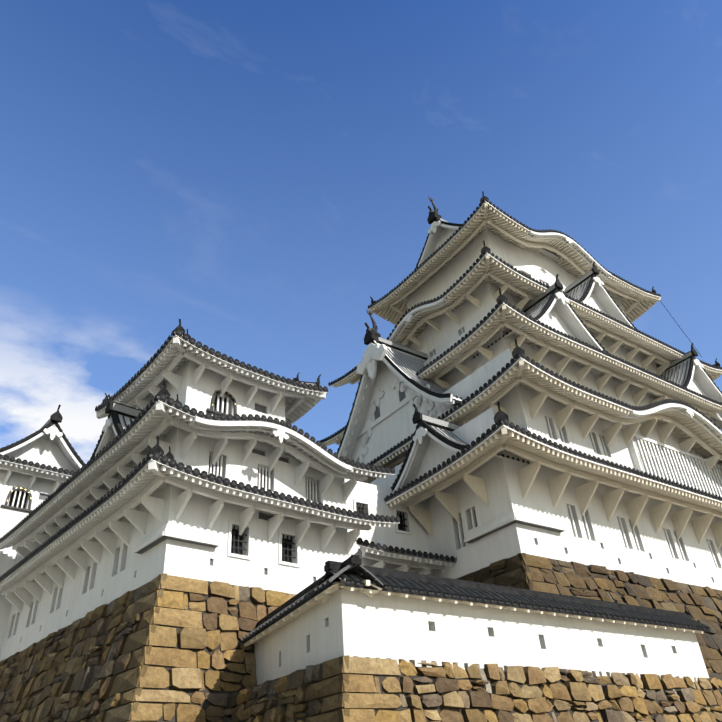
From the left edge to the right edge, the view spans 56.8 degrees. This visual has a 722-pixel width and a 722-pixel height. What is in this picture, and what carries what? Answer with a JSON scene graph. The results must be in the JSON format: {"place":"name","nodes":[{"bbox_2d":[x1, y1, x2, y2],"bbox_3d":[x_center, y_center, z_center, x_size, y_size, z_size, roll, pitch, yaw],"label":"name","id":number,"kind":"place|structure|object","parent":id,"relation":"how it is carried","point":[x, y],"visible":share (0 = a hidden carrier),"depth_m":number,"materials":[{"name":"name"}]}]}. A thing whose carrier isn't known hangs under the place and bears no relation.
{"place":"outdoors","nodes":[
{"label":"outdoors","id":0,"kind":"place"},
{"bbox_2d":[0,359,348,660],"bbox_3d":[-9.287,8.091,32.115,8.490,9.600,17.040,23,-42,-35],"label":"keep walls","id":1,"kind":"structure","parent":0,"point":[189,543],"depth_m":26.04,"materials":[{"name":"white paint"}]},
{"bbox_2d":[0,319,399,612],"bbox_3d":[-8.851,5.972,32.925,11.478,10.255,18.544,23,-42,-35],"label":"keep roofs","id":2,"kind":"structure","parent":1,"relation":"on","point":[131,434],"depth_m":27.08,"materials":[{"name":"white paint"}]},
{"bbox_2d":[0,0,721,463],"label":"sky","id":3,"kind":"structure","parent":0,"point":[248,174],"materials":[{"name":"blue"}]},
{"bbox_2d":[345,479,432,575],"bbox_3d":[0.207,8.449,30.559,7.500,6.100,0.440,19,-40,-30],"label":"corridor walls","id":4,"kind":"structure","parent":0,"point":[409,531],"depth_m":31.84,"materials":[{"name":"white paint"}]},
{"bbox_2d":[356,537,456,574],"bbox_3d":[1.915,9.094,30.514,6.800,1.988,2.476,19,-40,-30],"label":"corridor roofs","id":5,"kind":"structure","parent":4,"relation":"on","point":[402,556],"depth_m":29.64,"materials":[{"name":"grey tile"}]},
{"bbox_2d":[369,229,721,589],"bbox_3d":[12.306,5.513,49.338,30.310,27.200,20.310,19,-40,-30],"label":"keep walls","id":6,"kind":"structure","parent":0,"point":[509,522],"depth_m":34.46,"materials":[{"name":"white paint"}]},
{"bbox_2d":[316,191,721,548],"bbox_3d":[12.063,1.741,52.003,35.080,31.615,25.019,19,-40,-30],"label":"keep roofs","id":7,"kind":"structure","parent":6,"relation":"on","point":[407,414],"depth_m":41.16,"materials":[{"name":"paint"}]},
{"bbox_2d":[660,301,701,356],"bbox_3d":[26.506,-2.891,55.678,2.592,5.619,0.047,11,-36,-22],"label":"chain","id":8,"kind":"object","parent":7,"relation":"attached to","point":[681,329],"visible":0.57,"depth_m":55.59,"materials":[{"name":"black metal"}]},
{"label":"ground","id":9,"kind":"structure","parent":0,"visible":0},
{"bbox_2d":[0,573,295,721],"bbox_3d":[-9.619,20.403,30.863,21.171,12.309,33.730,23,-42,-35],"label":"keep stone base","id":10,"kind":"object","parent":9,"relation":"on","point":[163,647],"visible":0.56,"depth_m":21.92,"materials":[{"name":"brown stone"}]},
{"bbox_2d":[0,469,63,654],"bbox_3d":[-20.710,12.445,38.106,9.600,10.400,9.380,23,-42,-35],"label":"inui keep walls","id":11,"kind":"structure","parent":10,"relation":"on","point":[19,501],"depth_m":36.18,"materials":[{"name":"white paint"}]},
{"bbox_2d":[0,405,84,493],"bbox_3d":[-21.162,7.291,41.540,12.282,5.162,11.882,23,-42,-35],"label":"keep roofs","id":12,"kind":"structure","parent":11,"relation":"on","point":[46,451],"depth_m":38.21,"materials":[{"name":"white paint"}]},
{"bbox_2d":[222,655,721,721],"bbox_3d":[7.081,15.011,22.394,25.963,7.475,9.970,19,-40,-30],"label":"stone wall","id":13,"kind":"structure","parent":9,"relation":"on","point":[346,688],"depth_m":18.52,"materials":[{"name":"brown stone"}]},
{"bbox_2d":[254,589,708,684],"bbox_3d":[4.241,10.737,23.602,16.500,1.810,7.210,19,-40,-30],"label":"wall","id":14,"kind":"structure","parent":13,"relation":"on","point":[340,623],"depth_m":19.81,"materials":[{"name":"paint"}]},
{"bbox_2d":[240,555,710,646],"bbox_3d":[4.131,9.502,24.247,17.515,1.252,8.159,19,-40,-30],"label":"roof wall","id":15,"kind":"structure","parent":14,"relation":"on","point":[352,573],"depth_m":20.16,"materials":[{"name":"tile"}]},
{"bbox_2d":[457,553,721,678],"bbox_3d":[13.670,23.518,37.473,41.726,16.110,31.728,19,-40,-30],"label":"keep stone base","id":16,"kind":"object","parent":9,"relation":"on","point":[571,578],"visible":0.21,"depth_m":29.65,"materials":[{"name":"brown stone"}]}
]}

